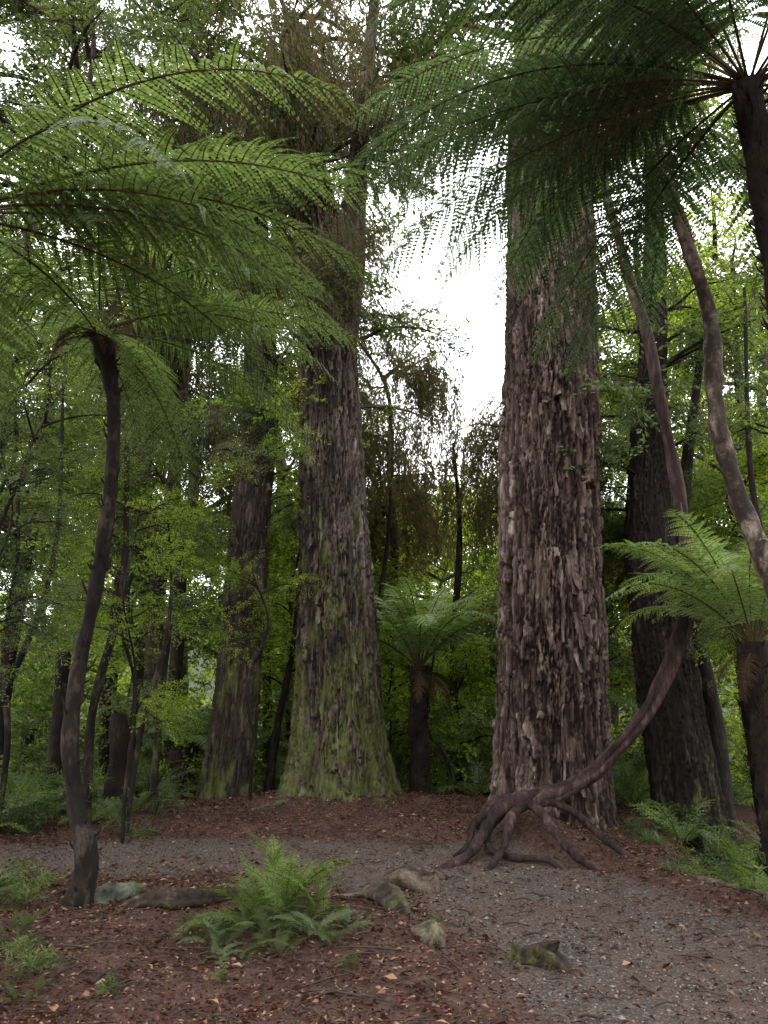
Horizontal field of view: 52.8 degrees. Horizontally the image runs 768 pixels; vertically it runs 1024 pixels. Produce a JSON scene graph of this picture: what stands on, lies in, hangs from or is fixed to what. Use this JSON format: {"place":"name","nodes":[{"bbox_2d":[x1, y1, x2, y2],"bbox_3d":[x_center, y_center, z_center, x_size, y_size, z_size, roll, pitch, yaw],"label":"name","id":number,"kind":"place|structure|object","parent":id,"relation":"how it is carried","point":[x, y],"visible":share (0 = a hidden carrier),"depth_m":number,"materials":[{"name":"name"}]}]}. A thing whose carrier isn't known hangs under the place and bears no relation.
{"place":"outdoors","nodes":[
{"label":"outdoors","id":0,"kind":"place"},
{"bbox_2d":[0,627,767,1023],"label":"ground","id":1,"kind":"structure","parent":0,"point":[638,1015],"depth_m":5.26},
{"bbox_2d":[0,881,49,908],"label":"seedling","id":2,"kind":"object","parent":1,"relation":"on","point":[19,895],"visible":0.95,"depth_m":5.77,"materials":[{"name":"green plant"}]},
{"bbox_2d":[0,907,49,935],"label":"ground fern","id":3,"kind":"object","parent":1,"relation":"on","point":[26,922],"visible":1,"depth_m":5.09,"materials":[{"name":"green plant"}]},
{"bbox_2d":[0,297,51,775],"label":"slender stem","id":4,"kind":"object","parent":1,"relation":"on","point":[10,662],"visible":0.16,"depth_m":12.90,"materials":[{"name":"brown plant"}]},
{"bbox_2d":[0,929,51,957],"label":"seedling","id":5,"kind":"object","parent":1,"relation":"on","point":[26,941],"visible":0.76,"depth_m":4.71,"materials":[{"name":"green plant"}]},
{"bbox_2d":[0,969,55,1006],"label":"ground fern","id":6,"kind":"object","parent":1,"relation":"on","point":[13,992],"visible":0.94,"depth_m":4.12,"materials":[{"name":"green plant"}]},
{"bbox_2d":[0,383,64,713],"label":"slender stem","id":7,"kind":"object","parent":1,"relation":"on","point":[20,657],"visible":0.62,"depth_m":9.07,"materials":[{"name":"brown plant"}]},
{"bbox_2d":[1,858,68,891],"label":"seedling","id":8,"kind":"object","parent":1,"relation":"on","point":[26,865],"visible":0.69,"depth_m":6.38,"materials":[{"name":"green plant"}]},
{"bbox_2d":[0,940,70,979],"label":"seedling","id":9,"kind":"object","parent":1,"relation":"on","point":[36,959],"visible":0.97,"depth_m":4.40,"materials":[{"name":"green plant"}]},
{"bbox_2d":[10,663,94,777],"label":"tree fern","id":10,"kind":"object","parent":1,"relation":"on","point":[31,700],"visible":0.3,"depth_m":15.84,"materials":[{"name":"green plant"}]},
{"bbox_2d":[44,651,70,790],"bbox_3d":[-4.994,3.449,11.818,0.340,2.604,0.326,-10,-17,35],"label":"dead stump","id":11,"kind":"object","parent":1,"relation":"on","point":[53,747],"visible":0.48,"depth_m":11.79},
{"bbox_2d":[0,242,125,672],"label":"broadleaf tree","id":12,"kind":"object","parent":1,"relation":"on","point":[56,402],"visible":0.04,"depth_m":21.32,"materials":[{"name":"green plant"}]},
{"bbox_2d":[0,303,128,706],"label":"sapling","id":13,"kind":"object","parent":1,"relation":"on","point":[28,613],"visible":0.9,"depth_m":7.92,"materials":[{"name":"green plant"}]},
{"bbox_2d":[0,462,148,765],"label":"broadleaf tree","id":14,"kind":"object","parent":1,"relation":"on","point":[85,704],"visible":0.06,"depth_m":21.43,"materials":[{"name":"green plant"}]},
{"bbox_2d":[0,210,152,729],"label":"broadleaf tree","id":15,"kind":"object","parent":1,"relation":"on","point":[31,665],"visible":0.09,"depth_m":16.02,"materials":[{"name":"green plant"}]},
{"bbox_2d":[0,0,157,470],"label":"broadleaf tree","id":16,"kind":"object","parent":1,"relation":"on","point":[25,78],"visible":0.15,"depth_m":15.20,"materials":[{"name":"green plant"}]},
{"bbox_2d":[0,294,169,603],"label":"sapling","id":17,"kind":"object","parent":1,"relation":"on","point":[23,507],"visible":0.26,"depth_m":11.71,"materials":[{"name":"green plant"}]},
{"bbox_2d":[0,227,208,822],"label":"sapling","id":18,"kind":"object","parent":1,"relation":"on","point":[6,709],"visible":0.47,"depth_m":10.30,"materials":[{"name":"green plant"}]},
{"bbox_2d":[82,439,128,822],"bbox_3d":[-3.534,1.494,9.927,0.366,5.104,0.128,0,-14,0],"label":"slender stem","id":19,"kind":"object","parent":1,"relation":"on","point":[88,761],"visible":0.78,"depth_m":9.74,"materials":[{"name":"brown plant"}]},
{"bbox_2d":[0,438,223,776],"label":"broadleaf tree","id":20,"kind":"object","parent":1,"relation":"on","point":[108,589],"visible":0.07,"depth_m":17.52,"materials":[{"name":"green plant"}]},
{"bbox_2d":[104,710,129,809],"bbox_3d":[-3.885,3.764,11.229,0.346,1.716,0.360,0,-14,0],"label":"dead stump","id":21,"kind":"object","parent":1,"relation":"on","point":[119,731],"visible":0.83,"depth_m":11.18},
{"bbox_2d":[98,324,140,790],"bbox_3d":[-4.804,0.842,14.207,0.421,9.812,0.232,0,-14,0],"label":"slender stem","id":22,"kind":"object","parent":1,"relation":"on","point":[105,750],"visible":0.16,"depth_m":13.51,"materials":[{"name":"brown plant"}]},
{"bbox_2d":[93,880,145,906],"bbox_3d":[-2.116,3.085,6.145,0.317,0.283,0.433,-10,-17,36],"label":"rock","id":23,"kind":"object","parent":1,"relation":"on","point":[104,893],"visible":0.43,"depth_m":6.08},
{"bbox_2d":[25,484,229,843],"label":"sapling","id":24,"kind":"object","parent":1,"relation":"on","point":[163,716],"visible":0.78,"depth_m":9.14,"materials":[{"name":"green plant"}]},
{"bbox_2d":[0,0,274,466],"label":"broadleaf tree","id":25,"kind":"object","parent":1,"relation":"on","point":[83,23],"visible":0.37,"depth_m":12.48,"materials":[{"name":"green plant"}]},
{"bbox_2d":[80,686,207,796],"bbox_3d":[-4.671,4.539,14.280,2.922,2.636,3.177,0,-14,0],"label":"tree fern","id":26,"kind":"object","parent":1,"relation":"on","point":[146,733],"visible":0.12,"depth_m":14.10,"materials":[{"name":"green plant"}]},
{"bbox_2d":[125,488,172,836],"bbox_3d":[-2.831,1.740,9.457,0.402,4.204,0.064,0,-14,0],"label":"slender stem","id":27,"kind":"object","parent":1,"relation":"on","point":[138,748],"visible":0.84,"depth_m":9.29,"materials":[{"name":"brown plant"}]},
{"bbox_2d":[1,227,296,706],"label":"broadleaf tree","id":28,"kind":"object","parent":1,"relation":"on","point":[185,670],"visible":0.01,"depth_m":21.62,"materials":[{"name":"green plant"}]},
{"bbox_2d":[41,352,265,759],"bbox_3d":[-4.258,1.040,13.735,4.390,7.758,4.226,0,-14,0],"label":"sapling","id":29,"kind":"object","parent":1,"relation":"on","point":[120,663],"visible":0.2,"depth_m":13.35,"materials":[{"name":"green plant"}]},
{"bbox_2d":[8,244,299,738],"bbox_3d":[-4.732,0.322,17.124,7.182,13.012,6.543,0,-14,0],"label":"broadleaf tree","id":30,"kind":"object","parent":1,"relation":"on","point":[147,583],"visible":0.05,"depth_m":16.84,"materials":[{"name":"green plant"}]},
{"bbox_2d":[7,387,308,805],"bbox_3d":[-3.251,1.231,10.646,3.019,5.870,3.886,-8,-16,29],"label":"sapling","id":31,"kind":"object","parent":1,"relation":"on","point":[136,487],"visible":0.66,"depth_m":10.67,"materials":[{"name":"green plant"}]},
{"bbox_2d":[124,705,211,793],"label":"tree fern","id":32,"kind":"object","parent":1,"relation":"on","point":[195,738],"visible":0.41,"depth_m":12.89,"materials":[{"name":"green plant"}]},
{"bbox_2d":[50,240,289,795],"bbox_3d":[-4.272,-0.567,15.746,4.565,13.059,5.359,9,-17,-34],"label":"tree","id":33,"kind":"object","parent":1,"relation":"on","point":[176,656],"visible":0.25,"depth_m":15.01,"materials":[{"name":"green plant"}]},
{"bbox_2d":[169,748,182,799],"bbox_3d":[-3.287,4.286,12.129,0.250,1.128,0.229,0,-14,0],"label":"dead stump","id":34,"kind":"object","parent":1,"relation":"on","point":[175,755],"visible":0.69,"depth_m":12.13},
{"bbox_2d":[114,887,242,910],"bbox_3d":[-1.511,2.893,5.763,0.936,0.186,0.185,5,-15,-21],"label":"rotten log","id":35,"kind":"object","parent":1,"relation":"on","point":[172,898],"visible":0.69,"depth_m":5.71,"materials":[{"name":"brown wood"}]},
{"bbox_2d":[63,454,299,776],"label":"broadleaf tree","id":36,"kind":"object","parent":1,"relation":"on","point":[282,736],"visible":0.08,"depth_m":15.98,"materials":[{"name":"green plant"}]},
{"bbox_2d":[11,0,352,793],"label":"broadleaf tree","id":37,"kind":"object","parent":1,"relation":"on","point":[225,46],"visible":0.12,"depth_m":14.37,"materials":[{"name":"green plant"}]},
{"bbox_2d":[150,398,213,814],"bbox_3d":[-2.868,1.245,11.019,0.576,6.107,0.126,0,-14,0],"label":"slender stem","id":38,"kind":"object","parent":1,"relation":"on","point":[154,781],"visible":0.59,"depth_m":10.72,"materials":[{"name":"brown plant"}]},
{"bbox_2d":[0,211,366,909],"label":"tree fern","id":39,"kind":"object","parent":1,"relation":"on","point":[80,891],"visible":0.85,"depth_m":6.82,"materials":[{"name":"green plant"}]},
{"bbox_2d":[0,25,407,450],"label":"tree fern","id":40,"kind":"object","parent":1,"relation":"on","point":[24,193],"visible":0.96,"depth_m":5.33,"materials":[{"name":"green plant"}]},
{"bbox_2d":[173,913,241,943],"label":"ground fern","id":41,"kind":"object","parent":1,"relation":"on","point":[204,932],"visible":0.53,"depth_m":5.07,"materials":[{"name":"green plant"}]},
{"bbox_2d":[175,918,255,953],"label":"ground fern","id":42,"kind":"object","parent":1,"relation":"on","point":[218,938],"visible":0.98,"depth_m":4.88,"materials":[{"name":"green plant"}]},
{"bbox_2d":[184,941,248,969],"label":"ground fern","id":43,"kind":"object","parent":1,"relation":"on","point":[225,955],"visible":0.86,"depth_m":4.65,"materials":[{"name":"green plant"}]},
{"bbox_2d":[180,424,330,800],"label":"sapling","id":44,"kind":"object","parent":1,"relation":"on","point":[217,576],"visible":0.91,"depth_m":11.59,"materials":[{"name":"green plant"}]},
{"bbox_2d":[173,842,338,937],"bbox_3d":[-0.840,2.576,5.380,1.072,0.529,0.664,0,-14,0],"label":"ground fern","id":45,"kind":"object","parent":1,"relation":"on","point":[260,898],"visible":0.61,"depth_m":5.29,"materials":[{"name":"green plant"}]},
{"bbox_2d":[204,890,319,937],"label":"ground fern","id":46,"kind":"object","parent":1,"relation":"on","point":[291,906],"visible":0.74,"depth_m":5.15,"materials":[{"name":"green plant"}]},
{"bbox_2d":[90,74,436,798],"bbox_3d":[-2.249,-2.029,13.751,6.536,14.555,6.453,0,-14,0],"label":"podocarp tree","id":47,"kind":"object","parent":1,"relation":"on","point":[224,768],"visible":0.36,"depth_m":12.47,"materials":[{"name":"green plant"}]},
{"bbox_2d":[261,602,271,786],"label":"slender stem","id":48,"kind":"object","parent":1,"relation":"on","point":[265,746],"visible":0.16,"depth_m":14.90,"materials":[{"name":"brown plant"}]},
{"bbox_2d":[239,904,302,958],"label":"ground fern","id":49,"kind":"object","parent":1,"relation":"on","point":[266,933],"visible":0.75,"depth_m":4.87,"materials":[{"name":"green plant"}]},
{"bbox_2d":[244,929,310,960],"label":"ground fern","id":50,"kind":"object","parent":1,"relation":"on","point":[277,941],"visible":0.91,"depth_m":4.65,"materials":[{"name":"green plant"}]},
{"bbox_2d":[263,554,300,791],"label":"slender stem","id":51,"kind":"object","parent":1,"relation":"on","point":[272,757],"visible":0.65,"depth_m":12.53,"materials":[{"name":"brown plant"}]},
{"bbox_2d":[164,211,408,756],"bbox_3d":[-2.832,-1.083,21.945,6.935,18.177,7.324,-3,-14,13],"label":"broadleaf tree","id":52,"kind":"object","parent":1,"relation":"on","point":[283,460],"visible":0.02,"depth_m":21.85,"materials":[{"name":"green plant"}]},
{"bbox_2d":[193,471,391,748],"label":"sapling","id":53,"kind":"object","parent":1,"relation":"on","point":[276,567],"visible":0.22,"depth_m":13.98,"materials":[{"name":"green plant"}]},
{"bbox_2d":[111,0,479,801],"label":"rimu tree","id":54,"kind":"object","parent":1,"relation":"on","point":[339,746],"visible":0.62,"depth_m":11.96,"materials":[{"name":"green plant"}]},
{"bbox_2d":[248,895,349,937],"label":"ground fern","id":55,"kind":"object","parent":1,"relation":"on","point":[296,911],"visible":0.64,"depth_m":5.11,"materials":[{"name":"green plant"}]},
{"bbox_2d":[239,824,359,923],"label":"ground fern","id":56,"kind":"object","parent":1,"relation":"on","point":[288,885],"visible":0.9,"depth_m":5.27,"materials":[{"name":"green plant"}]},
{"bbox_2d":[252,852,348,918],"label":"ground fern","id":57,"kind":"object","parent":1,"relation":"on","point":[320,887],"visible":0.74,"depth_m":5.35,"materials":[{"name":"green plant"}]},
{"bbox_2d":[267,908,357,941],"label":"ground fern","id":58,"kind":"object","parent":1,"relation":"on","point":[309,923],"visible":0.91,"depth_m":4.92,"materials":[{"name":"green plant"}]},
{"bbox_2d":[278,918,359,946],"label":"ground fern","id":59,"kind":"object","parent":1,"relation":"on","point":[330,933],"visible":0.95,"depth_m":4.79,"materials":[{"name":"green plant"}]},
{"bbox_2d":[247,792,401,813],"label":"surface roots","id":60,"kind":"object","parent":1,"relation":"on","point":[372,795],"visible":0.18,"depth_m":10.59,"materials":[{"name":"brown wood"}]},
{"bbox_2d":[318,901,379,929],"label":"ground fern","id":61,"kind":"object","parent":1,"relation":"on","point":[344,919],"visible":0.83,"depth_m":5.12,"materials":[{"name":"green plant"}]},
{"bbox_2d":[267,471,432,782],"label":"broadleaf tree","id":62,"kind":"object","parent":1,"relation":"on","point":[293,607],"visible":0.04,"depth_m":17.89,"materials":[{"name":"green plant"}]},
{"bbox_2d":[271,332,473,736],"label":"young rimu tree","id":63,"kind":"object","parent":1,"relation":"on","point":[419,505],"visible":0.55,"depth_m":17.23,"materials":[{"name":"green plant"}]},
{"bbox_2d":[0,679,767,905],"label":"understory shrubs","id":64,"kind":"object","parent":1,"relation":"on","point":[453,745],"visible":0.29,"depth_m":12.88,"materials":[{"name":"green plant"}]},
{"bbox_2d":[0,820,767,1023],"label":"gravel","id":65,"kind":"structure","parent":1,"relation":"on","point":[621,1017],"depth_m":5.55,"materials":[{"name":"gravel"}]},
{"bbox_2d":[0,428,767,763],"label":"background forest","id":66,"kind":"object","parent":1,"relation":"on","point":[212,678],"visible":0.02,"depth_m":37.30,"materials":[{"name":"green plant"}]},
{"bbox_2d":[0,790,767,1023],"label":"leaf litter","id":67,"kind":"object","parent":1,"relation":"on","point":[391,976],"visible":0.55,"depth_m":5.08,"materials":[{"name":"plant"}]},
{"bbox_2d":[0,798,767,1023],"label":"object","id":68,"kind":"object","parent":1,"relation":"on","point":[319,989],"depth_m":4.89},
{"bbox_2d":[0,748,767,900],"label":"understory ferns","id":69,"kind":"object","parent":1,"relation":"on","point":[632,791],"visible":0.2,"depth_m":10.07,"materials":[{"name":"green plant"}]},
{"bbox_2d":[377,432,393,636],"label":"slender stem","id":70,"kind":"object","parent":1,"relation":"on","point":[382,580],"visible":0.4,"depth_m":15.45,"materials":[{"name":"brown plant"}]},
{"bbox_2d":[327,880,460,951],"bbox_3d":[0.106,2.888,5.574,0.518,0.319,1.865,7,-16,-28],"label":"tree root","id":71,"kind":"object","parent":1,"relation":"on","point":[385,894],"visible":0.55,"depth_m":5.46,"materials":[{"name":"grey wood"}]},
{"bbox_2d":[378,864,440,893],"bbox_3d":[0.145,3.109,6.423,0.659,0.316,0.332,0,-14,0],"label":"rock","id":72,"kind":"object","parent":1,"relation":"on","point":[416,877],"visible":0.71,"depth_m":6.35,"materials":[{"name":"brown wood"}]},
{"bbox_2d":[380,640,462,760],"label":"sapling","id":73,"kind":"object","parent":1,"relation":"on","point":[401,668],"visible":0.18,"depth_m":13.96,"materials":[{"name":"green plant"}]},
{"bbox_2d":[371,541,491,790],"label":"broadleaf tree","id":74,"kind":"object","parent":1,"relation":"on","point":[393,581],"visible":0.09,"depth_m":16.57,"materials":[{"name":"green plant"}]},
{"bbox_2d":[374,577,498,794],"bbox_3d":[0.626,3.007,12.586,3.521,3.923,3.423,-8,-16,29],"label":"tree fern","id":75,"kind":"object","parent":1,"relation":"on","point":[414,633],"visible":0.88,"depth_m":12.45,"materials":[{"name":"green plant"}]},
{"bbox_2d":[374,541,498,789],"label":"broadleaf tree","id":76,"kind":"object","parent":1,"relation":"on","point":[472,575],"visible":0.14,"depth_m":21.22,"materials":[{"name":"green plant"}]},
{"bbox_2d":[378,484,494,780],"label":"broadleaf tree","id":77,"kind":"object","parent":1,"relation":"on","point":[465,510],"visible":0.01,"depth_m":28.60,"materials":[{"name":"green plant"}]},
{"bbox_2d":[382,639,494,794],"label":"sapling","id":78,"kind":"object","parent":1,"relation":"on","point":[460,674],"visible":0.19,"depth_m":15.55,"materials":[{"name":"green plant"}]},
{"bbox_2d":[386,624,498,794],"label":"sapling","id":79,"kind":"object","parent":1,"relation":"on","point":[473,647],"visible":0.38,"depth_m":13.99,"materials":[{"name":"green plant"}]},
{"bbox_2d":[427,647,460,794],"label":"slender stem","id":80,"kind":"object","parent":1,"relation":"on","point":[438,744],"visible":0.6,"depth_m":12.71,"materials":[{"name":"brown plant"}]},
{"bbox_2d":[407,498,498,785],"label":"broadleaf tree","id":81,"kind":"object","parent":1,"relation":"on","point":[463,550],"visible":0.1,"depth_m":23.75,"materials":[{"name":"green plant"}]},
{"bbox_2d":[449,443,462,793],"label":"slender stem","id":82,"kind":"object","parent":1,"relation":"on","point":[457,580],"visible":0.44,"depth_m":16.14,"materials":[{"name":"brown plant"}]},
{"bbox_2d":[431,713,492,796],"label":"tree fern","id":83,"kind":"object","parent":1,"relation":"on","point":[485,793],"visible":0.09,"depth_m":14.50,"materials":[{"name":"green plant"}]},
{"bbox_2d":[425,391,631,714],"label":"young rimu tree","id":84,"kind":"object","parent":1,"relation":"on","point":[483,510],"visible":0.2,"depth_m":16.37,"materials":[{"name":"green plant"}]},
{"bbox_2d":[507,940,574,974],"bbox_3d":[0.938,2.652,4.595,0.464,0.230,0.152,-11,-17,37],"label":"broken stump","id":85,"kind":"object","parent":1,"relation":"on","point":[547,953],"visible":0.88,"depth_m":4.56,"materials":[{"name":"brown wood"}]},
{"bbox_2d":[451,493,639,769],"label":"broadleaf tree","id":86,"kind":"object","parent":1,"relation":"on","point":[619,683],"visible":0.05,"depth_m":16.30,"materials":[{"name":"green plant"}]},
{"bbox_2d":[327,0,767,381],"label":"tree fern","id":87,"kind":"object","parent":1,"relation":"on","point":[677,31],"visible":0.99,"depth_m":6.53,"materials":[{"name":"green plant"}]},
{"bbox_2d":[467,514,635,688],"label":"sapling","id":88,"kind":"object","parent":1,"relation":"on","point":[616,654],"visible":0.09,"depth_m":12.46,"materials":[{"name":"green plant"}]},
{"bbox_2d":[355,0,749,830],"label":"rimu tree","id":89,"kind":"object","parent":1,"relation":"on","point":[551,722],"visible":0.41,"depth_m":10.20,"materials":[{"name":"brown plant"}]},
{"bbox_2d":[432,122,695,873],"bbox_3d":[2.083,-1.821,9.116,3.416,11.071,1.579,10,-17,-35],"label":"liana vine","id":90,"kind":"object","parent":1,"relation":"on","point":[511,808],"visible":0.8,"depth_m":8.08,"materials":[{"name":"brown plant"}]},
{"bbox_2d":[495,242,716,789],"bbox_3d":[8.328,-0.453,26.017,9.932,18.858,7.788,0,-14,0],"label":"broadleaf tree","id":91,"kind":"object","parent":1,"relation":"on","point":[626,378],"visible":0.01,"depth_m":27.10,"materials":[{"name":"green plant"}]},
{"bbox_2d":[472,465,740,795],"bbox_3d":[6.037,2.978,21.035,7.481,9.742,5.923,0,-14,0],"label":"broadleaf tree","id":92,"kind":"object","parent":1,"relation":"on","point":[614,722],"visible":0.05,"depth_m":20.62,"materials":[{"name":"green plant"}]},
{"bbox_2d":[517,0,767,597],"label":"leaning tree","id":93,"kind":"object","parent":1,"relation":"on","point":[742,508],"visible":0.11,"depth_m":6.92,"materials":[{"name":"brown plant"}]},
{"bbox_2d":[548,45,767,878],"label":"podocarp tree","id":94,"kind":"object","parent":1,"relation":"on","point":[685,743],"visible":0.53,"depth_m":10.68,"materials":[{"name":"brown plant"}]},
{"bbox_2d":[593,509,767,876],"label":"tree fern","id":95,"kind":"object","parent":1,"relation":"on","point":[738,605],"visible":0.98,"depth_m":7.37,"materials":[{"name":"green plant"}]},
{"bbox_2d":[596,257,767,682],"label":"broadleaf tree","id":96,"kind":"object","parent":1,"relation":"on","point":[631,327],"visible":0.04,"depth_m":17.06,"materials":[{"name":"green plant"}]},
{"bbox_2d":[597,175,767,694],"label":"broadleaf tree","id":97,"kind":"object","parent":1,"relation":"on","point":[713,235],"visible":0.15,"depth_m":19.23,"materials":[{"name":"green plant"}]},
{"bbox_2d":[599,216,767,765],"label":"broadleaf tree","id":98,"kind":"object","parent":1,"relation":"on","point":[724,254],"visible":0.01,"depth_m":30.21,"materials":[{"name":"green plant"}]},
{"bbox_2d":[602,473,765,592],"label":"tree","id":99,"kind":"object","parent":1,"relation":"on","point":[713,507],"visible":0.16,"depth_m":12.14,"materials":[{"name":"green plant"}]},
{"bbox_2d":[604,399,767,662],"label":"sapling","id":100,"kind":"object","parent":1,"relation":"on","point":[609,591],"visible":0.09,"depth_m":13.31,"materials":[{"name":"green plant"}]},
{"bbox_2d":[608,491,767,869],"bbox_3d":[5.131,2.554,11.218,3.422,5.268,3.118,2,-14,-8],"label":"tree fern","id":101,"kind":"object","parent":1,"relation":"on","point":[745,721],"visible":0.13,"depth_m":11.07,"materials":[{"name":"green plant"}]},
{"bbox_2d":[637,398,767,687],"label":"sapling","id":102,"kind":"object","parent":1,"relation":"on","point":[718,632],"visible":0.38,"depth_m":9.76,"materials":[{"name":"green plant"}]},
{"bbox_2d":[667,294,767,658],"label":"broadleaf tree","id":103,"kind":"object","parent":1,"relation":"on","point":[761,467],"visible":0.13,"depth_m":12.54,"materials":[{"name":"green plant"}]},
{"bbox_2d":[743,287,764,532],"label":"slender stem","id":104,"kind":"object","parent":1,"relation":"on","point":[752,486],"visible":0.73,"depth_m":10.00,"materials":[{"name":"brown plant"}]},
{"bbox_2d":[0,0,767,629],"label":"sky","id":105,"kind":"structure","parent":0,"point":[484,371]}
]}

